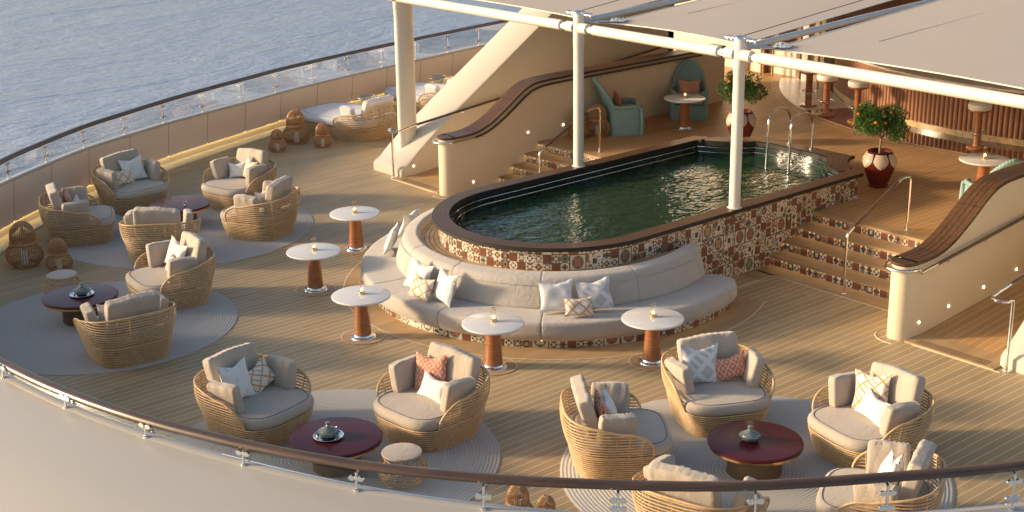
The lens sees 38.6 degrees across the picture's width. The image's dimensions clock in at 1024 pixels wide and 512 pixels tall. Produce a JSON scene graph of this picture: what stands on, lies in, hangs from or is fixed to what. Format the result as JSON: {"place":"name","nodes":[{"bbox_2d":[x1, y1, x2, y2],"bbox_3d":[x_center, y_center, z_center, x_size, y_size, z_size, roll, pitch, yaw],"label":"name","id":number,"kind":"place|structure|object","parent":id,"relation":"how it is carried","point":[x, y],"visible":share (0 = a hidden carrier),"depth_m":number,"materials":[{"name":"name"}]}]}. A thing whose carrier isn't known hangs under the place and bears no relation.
{"place":"outdoors","nodes":[
{"label":"outdoors","id":0,"kind":"place"},
{"bbox_2d":[0,0,521,180],"bbox_3d":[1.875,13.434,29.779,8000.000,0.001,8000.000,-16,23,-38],"label":"sea","id":1,"kind":"structure","parent":0,"point":[65,65],"depth_m":125.41,"materials":[{"name":"liquid"}]},
{"bbox_2d":[0,98,1023,511],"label":"hull","id":2,"kind":"object","parent":1,"relation":"on","point":[54,458],"visible":0.19,"depth_m":15.19,"materials":[{"name":"paint"}]},
{"bbox_2d":[0,111,1023,511],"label":"deck","id":3,"kind":"structure","parent":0,"point":[806,341],"depth_m":21.44,"materials":[{"name":"brown wood"}]},
{"bbox_2d":[5,220,43,268],"bbox_3d":[-8.562,-0.223,25.630,0.652,0.801,0.652,8,20,26],"label":"rattan lantern","id":4,"kind":"object","parent":3,"relation":"on","point":[15,238],"visible":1,"depth_m":25.50,"materials":[{"name":"brown wicker"}]},
{"bbox_2d":[45,237,72,271],"bbox_3d":[-7.872,-0.035,25.386,0.470,0.577,0.470,12,22,35],"label":"rattan lantern","id":5,"kind":"object","parent":3,"relation":"on","point":[58,251],"visible":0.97,"depth_m":25.29,"materials":[{"name":"brown wicker"}]},
{"bbox_2d":[0,281,236,375],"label":"round rug","id":6,"kind":"object","parent":3,"relation":"on","point":[37,336],"visible":0.54,"depth_m":22.42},
{"bbox_2d":[43,269,80,293],"bbox_3d":[-7.373,0.476,24.016,0.630,0.402,0.630,-16,23,-38],"label":"ottoman","id":7,"kind":"object","parent":6,"relation":"on","point":[63,275],"visible":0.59,"depth_m":23.90,"materials":[{"name":"fabric"}]},
{"bbox_2d":[42,283,118,325],"bbox_3d":[-6.757,0.811,22.976,1.160,0.417,1.160,-16,23,-38],"label":"coffee table","id":8,"kind":"object","parent":6,"relation":"on","point":[64,302],"visible":0.77,"depth_m":22.76,"materials":[{"name":"red paint"}]},
{"bbox_2d":[73,290,175,368],"bbox_3d":[-5.671,0.950,21.481,1.388,1.058,1.341,-13,22,-33],"label":"wicker armchair","id":9,"kind":"object","parent":6,"relation":"on","point":[137,329],"visible":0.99,"depth_m":21.04,"materials":[{"name":"wicker"}]},
{"bbox_2d":[126,231,215,311],"bbox_3d":[-5.525,0.216,23.705,1.341,1.063,1.388,-12,21,-31],"label":"wicker armchair","id":10,"kind":"object","parent":6,"relation":"on","point":[185,282],"visible":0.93,"depth_m":23.45,"materials":[{"name":"wicker"}]},
{"bbox_2d":[164,235,187,262],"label":"throw pillow","id":11,"kind":"object","parent":10,"relation":"on","point":[176,248],"visible":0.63,"depth_m":23.70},
{"bbox_2d":[53,193,312,268],"bbox_3d":[-6.209,-0.532,27.739,4.840,0.012,4.840,-16,23,-38],"label":"round rug","id":12,"kind":"object","parent":3,"relation":"on","point":[113,252],"visible":0.34,"depth_m":26.67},
{"bbox_2d":[38,183,115,247],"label":"wicker armchair","id":13,"kind":"object","parent":12,"relation":"on","point":[82,221],"visible":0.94,"depth_m":26.57,"materials":[{"name":"wicker"}]},
{"bbox_2d":[91,149,169,214],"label":"wicker armchair","id":14,"kind":"object","parent":12,"relation":"on","point":[122,199],"visible":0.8,"depth_m":28.72,"materials":[{"name":"wicker"}]},
{"bbox_2d":[118,154,147,179],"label":"throw pillow","id":15,"kind":"object","parent":14,"relation":"on","point":[135,164],"visible":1,"depth_m":29.09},
{"bbox_2d":[119,206,200,266],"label":"wicker armchair","id":16,"kind":"object","parent":12,"relation":"on","point":[143,226],"visible":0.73,"depth_m":25.31,"materials":[{"name":"wicker"}]},
{"bbox_2d":[149,196,210,223],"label":"coffee table","id":17,"kind":"object","parent":12,"relation":"on","point":[195,204],"visible":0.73,"depth_m":27.81,"materials":[{"name":"red paint"}]},
{"bbox_2d":[201,148,276,210],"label":"wicker armchair","id":18,"kind":"object","parent":12,"relation":"on","point":[221,189],"visible":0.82,"depth_m":28.86,"materials":[{"name":"fabric"}]},
{"bbox_2d":[220,175,300,241],"bbox_3d":[-4.673,-0.944,27.207,1.341,1.066,1.388,6,19,20],"label":"wicker armchair","id":19,"kind":"object","parent":12,"relation":"on","point":[244,217],"visible":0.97,"depth_m":26.77,"materials":[{"name":"wicker"}]},
{"bbox_2d":[283,109,309,144],"bbox_3d":[-5.034,-3.021,34.056,0.637,0.782,0.637,-3,18,-6],"label":"rattan lantern","id":20,"kind":"object","parent":3,"relation":"on","point":[292,119],"visible":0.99,"depth_m":33.93,"materials":[{"name":"brown wicker"}]},
{"bbox_2d":[296,283,334,295],"bbox_3d":[-3.262,0.549,24.320,0.660,0.001,0.660,-16,23,-38],"label":"table margin","id":21,"kind":"object","parent":3,"relation":"on","point":[300,289],"visible":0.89,"depth_m":24.26,"materials":[{"name":"brown wood"}]},
{"bbox_2d":[286,243,340,292],"bbox_3d":[-3.266,0.233,24.216,0.900,0.680,0.900,-16,23,-38],"label":"pedestal table","id":22,"kind":"object","parent":21,"relation":"on","point":[313,258],"visible":1,"depth_m":24.13,"materials":[{"name":"white stone"}]},
{"bbox_2d":[313,123,331,147],"bbox_3d":[-4.368,-2.789,33.694,0.449,0.551,0.449,7,20,22],"label":"rattan lantern","id":23,"kind":"object","parent":3,"relation":"on","point":[318,131],"visible":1,"depth_m":33.60,"materials":[{"name":"brown wicker"}]},
{"bbox_2d":[174,389,500,500],"bbox_3d":[-2.292,2.518,18.275,4.300,0.012,4.300,-16,23,-38],"label":"round rug","id":24,"kind":"object","parent":3,"relation":"on","point":[479,451],"visible":0.19,"depth_m":18.29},
{"bbox_2d":[193,342,313,451],"bbox_3d":[-3.317,1.773,18.869,1.341,1.061,1.388,12,22,34],"label":"wicker armchair","id":25,"kind":"object","parent":24,"relation":"on","point":[277,410],"visible":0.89,"depth_m":18.62,"materials":[{"name":"fabric"}]},
{"bbox_2d":[218,356,254,397],"bbox_3d":[-3.541,1.603,18.747,0.164,0.519,0.519,-13,5,34],"label":"throw pillow","id":26,"kind":"object","parent":25,"relation":"on","point":[237,374],"visible":0.71,"depth_m":18.73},
{"bbox_2d":[248,354,274,393],"bbox_3d":[-3.297,1.565,19.045,0.165,0.382,0.445,-9,28,43],"label":"throw pillow","id":27,"kind":"object","parent":25,"relation":"on","point":[261,375],"visible":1,"depth_m":19.00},
{"bbox_2d":[288,417,382,476],"bbox_3d":[-2.151,2.398,17.949,1.160,0.417,1.160,-16,23,-38],"label":"coffee table","id":28,"kind":"object","parent":24,"relation":"on","point":[360,438],"visible":0.76,"depth_m":17.77,"materials":[{"name":"red paint"}]},
{"bbox_2d":[377,443,428,488],"bbox_3d":[-1.316,2.514,17.551,0.630,0.402,0.630,-16,23,-38],"label":"wire ottoman","id":29,"kind":"object","parent":24,"relation":"on","point":[398,453],"visible":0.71,"depth_m":17.41,"materials":[{"name":"fabric"}]},
{"bbox_2d":[373,342,489,452],"bbox_3d":[-1.036,1.769,18.794,1.341,1.057,1.388,-18,25,-42],"label":"wicker armchair","id":30,"kind":"object","parent":24,"relation":"on","point":[404,412],"visible":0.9,"depth_m":18.52,"materials":[{"name":"fabric"}]},
{"bbox_2d":[413,351,447,388],"bbox_3d":[-1.047,1.502,18.950,0.509,0.509,0.164,3,0,30],"label":"throw pillow","id":31,"kind":"object","parent":30,"relation":"on","point":[436,368],"visible":0.79,"depth_m":18.89,"materials":[{"name":"fabric"}]},
{"bbox_2d":[417,371,446,403],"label":"throw pillow","id":32,"kind":"object","parent":30,"relation":"on","point":[431,387],"visible":0.8,"depth_m":18.67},
{"bbox_2d":[301,94,397,141],"bbox_3d":[-3.901,-3.442,34.995,2.536,0.969,1.841,13,23,36],"label":"wicker daybed","id":33,"kind":"object","parent":3,"relation":"on","point":[372,119],"visible":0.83,"depth_m":34.26,"materials":[{"name":"wicker"}]},
{"bbox_2d":[340,243,371,253],"bbox_3d":[-2.807,-0.140,26.402,0.660,0.001,0.660,-16,23,-38],"label":"table margin","id":34,"kind":"object","parent":3,"relation":"on","point":[343,249],"visible":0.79,"depth_m":26.31,"materials":[{"name":"brown wood"}]},
{"bbox_2d":[329,206,379,251],"bbox_3d":[-2.811,-0.455,26.299,0.900,0.680,0.900,-16,23,-38],"label":"pedestal table","id":35,"kind":"object","parent":34,"relation":"on","point":[356,243],"visible":1,"depth_m":26.21,"materials":[{"name":"white stone"}]},
{"bbox_2d":[342,329,383,343],"bbox_3d":[-2.263,1.219,22.234,0.660,0.001,0.660,-16,23,-38],"label":"table margin","id":36,"kind":"object","parent":3,"relation":"on","point":[348,339],"visible":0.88,"depth_m":22.15,"materials":[{"name":"brown wood"}]},
{"bbox_2d":[331,285,390,340],"bbox_3d":[-2.267,0.903,22.130,0.900,0.680,0.900,-16,23,-38],"label":"pedestal table","id":37,"kind":"object","parent":36,"relation":"on","point":[353,297],"visible":1,"depth_m":22.05,"materials":[{"name":"white stone"}]},
{"bbox_2d":[480,358,515,374],"bbox_3d":[-0.261,1.582,21.046,0.660,0.001,0.660,-16,23,-38],"label":"table margin","id":38,"kind":"object","parent":3,"relation":"on","point":[511,364],"visible":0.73,"depth_m":20.95,"materials":[{"name":"brown wood"}]},
{"bbox_2d":[462,312,524,370],"bbox_3d":[-0.265,1.266,20.942,0.900,0.680,0.900,-16,23,-38],"label":"pedestal table","id":39,"kind":"object","parent":38,"relation":"on","point":[483,324],"visible":0.97,"depth_m":20.86,"materials":[{"name":"white stone"}]},
{"bbox_2d":[0,44,1023,511],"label":"bulwark","id":40,"kind":"object","parent":3,"relation":"on","point":[174,144],"visible":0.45,"depth_m":31.85,"materials":[{"name":"beige paint"}]},
{"bbox_2d":[0,20,1023,511],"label":"glass railing","id":41,"kind":"object","parent":40,"relation":"on","point":[146,422],"visible":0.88,"depth_m":14.65,"materials":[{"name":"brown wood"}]},
{"bbox_2d":[504,485,533,507],"bbox_3d":[0.067,2.797,16.607,0.376,0.461,0.376,14,23,37],"label":"rattan lantern","id":42,"kind":"object","parent":3,"relation":"on","point":[516,496],"visible":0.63,"depth_m":16.51,"materials":[{"name":"brown wicker"}]},
{"bbox_2d":[373,0,674,176],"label":"wing wall","id":43,"kind":"structure","parent":3,"relation":"on","point":[505,58],"depth_m":32.41,"materials":[{"name":"paint"}]},
{"bbox_2d":[393,1,416,148],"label":"awning column","id":44,"kind":"structure","parent":43,"relation":"attached to","point":[405,62],"depth_m":31.04,"materials":[{"name":"metal"}]},
{"bbox_2d":[387,47,662,177],"bbox_3d":[0.635,-3.407,33.189,8.486,1.912,0.375,-16,23,-38],"label":"ramp handrail","id":45,"kind":"object","parent":3,"relation":"on","point":[442,116],"visible":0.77,"depth_m":31.11,"materials":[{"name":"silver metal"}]},
{"bbox_2d":[361,208,736,347],"bbox_3d":[-0.011,0.168,23.879,4.559,0.933,6.469,-16,23,-38],"label":"curved sofa","id":46,"kind":"object","parent":3,"relation":"on","point":[679,280],"visible":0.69,"depth_m":22.25,"materials":[{"name":"fabric"}]},
{"bbox_2d":[403,256,433,286],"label":"throw pillow","id":47,"kind":"object","parent":46,"relation":"on","point":[421,270],"visible":0.64,"depth_m":22.73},
{"bbox_2d":[407,272,434,302],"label":"throw pillow","id":48,"kind":"object","parent":46,"relation":"on","point":[421,288],"visible":1,"depth_m":22.37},
{"bbox_2d":[432,267,457,307],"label":"throw pillow","id":49,"kind":"object","parent":46,"relation":"on","point":[445,288],"visible":1,"depth_m":22.16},
{"bbox_2d":[538,279,571,313],"bbox_3d":[0.656,0.596,21.796,0.520,0.500,0.164,-4,-2,-3],"label":"throw pillow","id":50,"kind":"object","parent":46,"relation":"on","point":[552,296],"visible":0.92,"depth_m":21.73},
{"bbox_2d":[564,296,593,316],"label":"throw pillow","id":51,"kind":"object","parent":46,"relation":"on","point":[576,307],"visible":1,"depth_m":21.59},
{"bbox_2d":[574,275,614,309],"bbox_3d":[1.227,0.574,21.838,0.540,0.500,0.165,-10,-1,-5],"label":"throw pillow","id":52,"kind":"object","parent":46,"relation":"on","point":[599,291],"visible":0.92,"depth_m":21.78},
{"bbox_2d":[344,262,763,358],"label":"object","id":53,"kind":"object","parent":3,"relation":"on","point":[737,311],"visible":0.41,"depth_m":22.14,"materials":[{"name":"brown wood"}]},
{"bbox_2d":[432,43,725,195],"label":"stair wall","id":54,"kind":"structure","parent":3,"relation":"on","point":[509,128],"depth_m":30.68,"materials":[{"name":"beige paint"}]},
{"bbox_2d":[432,135,863,277],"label":"swimming pool","id":55,"kind":"structure","parent":3,"relation":"on","point":[751,234],"depth_m":24.87,"materials":[{"name":"tile"}]},
{"bbox_2d":[572,13,584,166],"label":"awning column","id":56,"kind":"structure","parent":55,"relation":"on","point":[578,99],"depth_m":26.55,"materials":[{"name":"metal"}]},
{"bbox_2d":[388,0,572,31],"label":"awning tube","id":57,"kind":"object","parent":56,"relation":"attached to","point":[546,22],"visible":0.99,"depth_m":27.76,"materials":[{"name":"white paint"}]},
{"bbox_2d":[577,23,733,59],"bbox_3d":[2.408,-3.664,24.866,0.190,0.190,3.610,-16,23,-38],"label":"awning tube","id":58,"kind":"object","parent":56,"relation":"attached to","point":[665,42],"visible":1,"depth_m":24.71,"materials":[{"name":"white paint"}]},
{"bbox_2d":[457,154,821,242],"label":"pool water","id":59,"kind":"structure","parent":55,"relation":"in","point":[623,204],"depth_m":25.73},
{"bbox_2d":[727,39,746,208],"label":"awning column","id":60,"kind":"structure","parent":55,"relation":"on","point":[739,69],"depth_m":23.82,"materials":[{"name":"metal"}]},
{"bbox_2d":[674,0,922,81],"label":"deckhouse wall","id":61,"kind":"structure","parent":60,"relation":"attached to","point":[755,66],"depth_m":37.85,"materials":[{"name":"metal"}]},
{"bbox_2d":[584,0,691,23],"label":"awning beam","id":62,"kind":"structure","parent":61,"relation":"attached to","point":[626,11],"depth_m":27.03,"materials":[{"name":"metal"}]},
{"bbox_2d":[477,0,658,17],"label":"shade sail","id":63,"kind":"object","parent":62,"relation":"attached to","point":[560,7],"visible":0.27,"depth_m":27.88,"materials":[{"name":"fabric"}]},
{"bbox_2d":[588,0,891,42],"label":"shade sail","id":64,"kind":"object","parent":62,"relation":"attached to","point":[720,20],"visible":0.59,"depth_m":25.99,"materials":[{"name":"fabric"}]},
{"bbox_2d":[746,0,935,49],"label":"awning beam","id":65,"kind":"structure","parent":61,"relation":"attached to","point":[814,29],"depth_m":24.84,"materials":[{"name":"metal"}]},
{"bbox_2d":[750,0,1023,89],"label":"shade sail","id":66,"kind":"object","parent":65,"relation":"attached to","point":[980,40],"visible":1,"depth_m":23.35,"materials":[{"name":"fabric"}]},
{"bbox_2d":[739,49,1023,108],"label":"awning tube","id":67,"kind":"object","parent":60,"relation":"attached to","point":[935,87],"visible":1,"depth_m":21.36,"materials":[{"name":"white paint"}]},
{"bbox_2d":[787,111,813,168],"bbox_3d":[5.490,-2.130,27.762,0.759,1.244,0.110,-16,23,-38],"label":"pool grab rail","id":68,"kind":"object","parent":55,"relation":"attached to","point":[790,132],"visible":0.98,"depth_m":27.59,"materials":[{"name":"silver metal"}]},
{"bbox_2d":[629,353,666,369],"bbox_3d":[2.023,1.520,21.144,0.660,0.001,0.660,-16,23,-38],"label":"table margin","id":69,"kind":"object","parent":3,"relation":"on","point":[634,359],"visible":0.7,"depth_m":21.03,"materials":[{"name":"brown wood"}]},
{"bbox_2d":[621,307,683,365],"bbox_3d":[2.018,1.204,21.041,0.900,0.680,0.900,-16,23,-38],"label":"pedestal table","id":70,"kind":"object","parent":69,"relation":"on","point":[652,327],"visible":0.93,"depth_m":20.95,"materials":[{"name":"white stone"}]},
{"bbox_2d":[394,175,1000,369],"bbox_3d":[2.365,-0.058,25.965,0.560,0.044,14.200,-16,23,-38],"label":"threshold","id":71,"kind":"object","parent":3,"relation":"on","point":[994,359],"visible":0.82,"depth_m":21.53,"materials":[{"name":"brown wood"}]},
{"bbox_2d":[415,72,1023,354],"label":"ramp","id":72,"kind":"structure","parent":3,"relation":"on","point":[983,324],"depth_m":22.28,"materials":[{"name":"brown wood"}]},
{"bbox_2d":[560,395,954,511],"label":"round rug","id":73,"kind":"object","parent":3,"relation":"on","point":[692,452],"visible":0.26,"depth_m":17.91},
{"bbox_2d":[559,375,671,479],"bbox_3d":[1.260,2.045,17.877,1.341,1.047,1.389,-2,18,-3],"label":"wicker armchair","id":74,"kind":"object","parent":73,"relation":"on","point":[625,442],"visible":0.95,"depth_m":17.44,"materials":[{"name":"wicker"}]},
{"bbox_2d":[632,455,769,511],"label":"wicker armchair","id":75,"kind":"object","parent":73,"relation":"on","point":[663,468],"visible":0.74,"depth_m":15.52,"materials":[{"name":"fabric"}]},
{"bbox_2d":[661,331,774,437],"bbox_3d":[2.669,1.633,19.069,1.388,1.052,1.341,-5,19,-12],"label":"wicker armchair","id":76,"kind":"object","parent":73,"relation":"on","point":[701,409],"visible":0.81,"depth_m":18.82,"materials":[{"name":"fabric"}]},
{"bbox_2d":[681,343,717,382],"bbox_3d":[2.448,1.410,19.096,0.530,0.530,0.164,-2,-2,-16],"label":"throw pillow","id":77,"kind":"object","parent":76,"relation":"on","point":[701,363],"visible":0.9,"depth_m":19.03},
{"bbox_2d":[715,350,745,381],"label":"throw pillow","id":78,"kind":"object","parent":76,"relation":"on","point":[733,366],"visible":1,"depth_m":19.11,"materials":[{"name":"fabric"}]},
{"bbox_2d":[707,421,803,480],"bbox_3d":[2.935,2.415,17.691,1.160,0.417,1.160,-16,23,-38],"label":"coffee table","id":79,"kind":"object","parent":73,"relation":"on","point":[770,451],"visible":0.95,"depth_m":17.48,"materials":[{"name":"red paint"}]},
{"bbox_2d":[807,362,934,468],"bbox_3d":[4.417,1.940,18.042,1.341,1.064,1.388,-10,20,-26],"label":"wicker armchair","id":80,"kind":"object","parent":73,"relation":"on","point":[842,432],"visible":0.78,"depth_m":17.82,"materials":[{"name":"fabric"}]},
{"bbox_2d":[851,368,891,407],"bbox_3d":[4.470,1.678,18.165,0.509,0.509,0.164,6,0,44],"label":"throw pillow","id":81,"kind":"object","parent":80,"relation":"on","point":[878,386],"visible":0.79,"depth_m":18.12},
{"bbox_2d":[854,387,890,426],"bbox_3d":[4.455,1.867,17.939,0.165,0.339,0.509,21,12,-34],"label":"throw pillow","id":82,"kind":"object","parent":80,"relation":"on","point":[871,406],"visible":0.84,"depth_m":17.90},
{"bbox_2d":[816,439,945,511],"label":"wicker armchair","id":83,"kind":"object","parent":73,"relation":"on","point":[913,496],"visible":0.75,"depth_m":15.92,"materials":[{"name":"fabric"}]},
{"bbox_2d":[741,264,888,309],"bbox_3d":[2.909,-0.207,26.412,0.800,0.014,10.400,-16,23,-38],"label":"step margin","id":84,"kind":"object","parent":3,"relation":"on","point":[816,283],"visible":0.41,"depth_m":24.27,"materials":[{"name":"brown wood"}]},
{"bbox_2d":[841,176,911,293],"bbox_3d":[6.008,-0.369,24.044,1.750,1.700,0.088,-16,23,-38],"label":"step handrail","id":85,"kind":"object","parent":84,"relation":"on","point":[863,217],"visible":1,"depth_m":23.77,"materials":[{"name":"silver metal"}]},
{"bbox_2d":[884,162,1023,340],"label":"stair wall","id":86,"kind":"structure","parent":3,"relation":"on","point":[968,252],"depth_m":22.37,"materials":[{"name":"beige paint"}]},
{"bbox_2d":[990,275,1023,372],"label":"ramp handrail","id":87,"kind":"object","parent":3,"relation":"on","point":[1012,302],"visible":1,"depth_m":20.49,"materials":[{"name":"silver metal"}]},
{"bbox_2d":[1000,321,1023,374],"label":"wing wall","id":88,"kind":"structure","parent":3,"relation":"on","point":[1016,360],"depth_m":20.68,"materials":[{"name":"paint"}]},
{"bbox_2d":[499,144,594,181],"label":"staircase","id":89,"kind":"structure","parent":0,"point":[551,158],"depth_m":30.33,"materials":[{"name":"wood"}]},
{"bbox_2d":[538,107,601,172],"bbox_3d":[1.163,-2.053,29.377,1.750,1.700,0.088,-16,23,-38],"label":"step handrail","id":90,"kind":"object","parent":89,"relation":"on","point":[561,133],"visible":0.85,"depth_m":29.18,"materials":[{"name":"silver metal"}]},
{"bbox_2d":[551,34,995,234],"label":"deck","id":91,"kind":"structure","parent":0,"point":[939,177],"depth_m":29.89,"materials":[{"name":"brown wood"}]},
{"bbox_2d":[585,104,609,136],"bbox_3d":[1.831,-2.910,31.239,0.548,0.673,0.548,-5,19,-13],"label":"rattan lantern","id":92,"kind":"object","parent":91,"relation":"on","point":[592,119],"visible":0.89,"depth_m":31.13,"materials":[{"name":"brown wicker"}]},
{"bbox_2d":[592,77,644,135],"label":"teal armchair","id":93,"kind":"object","parent":91,"relation":"on","point":[626,118],"visible":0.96,"depth_m":31.19,"materials":[{"name":"fabric"}]},
{"bbox_2d":[664,93,705,129],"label":"pedestal table","id":94,"kind":"object","parent":91,"relation":"on","point":[684,117],"visible":0.99,"depth_m":31.65,"materials":[{"name":"white wood"}]},
{"bbox_2d":[670,58,708,120],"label":"teal armchair","id":95,"kind":"object","parent":91,"relation":"on","point":[689,69],"visible":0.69,"depth_m":32.95,"materials":[{"name":"fabric"}]},
{"bbox_2d":[538,139,929,242],"bbox_3d":[4.098,-1.234,27.168,0.330,0.045,10.480,-16,23,-38],"label":"deck margin","id":96,"kind":"object","parent":91,"relation":"attached to","point":[876,226],"visible":0.64,"depth_m":25.19,"materials":[{"name":"brown wood"}]},
{"bbox_2d":[716,70,768,136],"bbox_3d":[4.758,-3.113,30.314,1.098,1.562,1.053,3,18,10],"label":"potted citrus tree","id":97,"kind":"object","parent":91,"relation":"on","point":[749,119],"visible":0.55,"depth_m":30.11,"materials":[{"name":"green plant"}]},
{"bbox_2d":[851,99,910,187],"bbox_3d":[6.798,-2.087,26.983,1.088,1.635,1.091,2,18,8],"label":"potted citrus tree","id":98,"kind":"object","parent":91,"relation":"on","point":[879,164],"visible":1,"depth_m":26.83,"materials":[{"name":"green plant"}]},
{"bbox_2d":[806,83,1023,160],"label":"bar floor","id":99,"kind":"structure","parent":91,"relation":"on","point":[920,136],"depth_m":30.48,"materials":[{"name":"wood"}]},
{"bbox_2d":[779,78,852,109],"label":"marble floor","id":100,"kind":"structure","parent":99,"relation":"on","point":[790,89],"depth_m":35.00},
{"bbox_2d":[799,71,816,107],"bbox_3d":[6.837,-3.910,33.668,0.470,0.935,0.470,-16,23,-38],"label":"bar stool","id":101,"kind":"object","parent":100,"relation":"on","point":[807,103],"visible":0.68,"depth_m":33.63,"materials":[{"name":"brown wood"}]},
{"bbox_2d":[816,74,837,116],"bbox_3d":[7.035,-3.603,32.724,0.470,0.935,0.470,9,20,27],"label":"bar stool","id":102,"kind":"object","parent":99,"relation":"on","point":[826,81],"visible":0.91,"depth_m":32.65,"materials":[{"name":"brown wood"}]},
{"bbox_2d":[847,80,869,123],"bbox_3d":[7.571,-3.383,32.032,0.470,0.935,0.470,3,18,10],"label":"bar stool","id":103,"kind":"object","parent":99,"relation":"on","point":[858,86],"visible":0.62,"depth_m":31.89,"materials":[{"name":"brown wood"}]},
{"bbox_2d":[966,101,991,149],"bbox_3d":[9.467,-2.648,29.713,0.470,0.935,0.470,10,21,30],"label":"bar stool","id":104,"kind":"object","parent":99,"relation":"on","point":[979,109],"visible":0.97,"depth_m":29.63,"materials":[{"name":"brown wood"}]},
{"bbox_2d":[833,58,1023,145],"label":"bar counter","id":105,"kind":"object","parent":91,"relation":"on","point":[954,116],"visible":0.62,"depth_m":31.03,"materials":[{"name":"brown wood"}]},
{"bbox_2d":[959,153,1009,179],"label":"pedestal table","id":106,"kind":"object","parent":91,"relation":"on","point":[982,164],"visible":0.54,"depth_m":26.29,"materials":[{"name":"white stone"}]},
{"bbox_2d":[959,159,1022,198],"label":"teal armchair","id":107,"kind":"object","parent":91,"relation":"on","point":[966,183],"visible":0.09,"depth_m":24.38,"materials":[{"name":"fabric"}]},
{"bbox_2d":[769,215,920,298],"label":"staircase","id":108,"kind":"structure","parent":0,"point":[815,247],"depth_m":24.64,"materials":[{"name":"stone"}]},
{"label":"side deck","id":109,"kind":"structure","parent":0,"visible":0},
{"bbox_2d":[385,78,451,113],"bbox_3d":[-2.046,-4.224,37.307,2.536,0.969,1.841,13,23,36],"label":"wicker daybed","id":110,"kind":"object","parent":109,"relation":"on","point":[426,92],"visible":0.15,"depth_m":36.69,"materials":[{"name":"wicker"}]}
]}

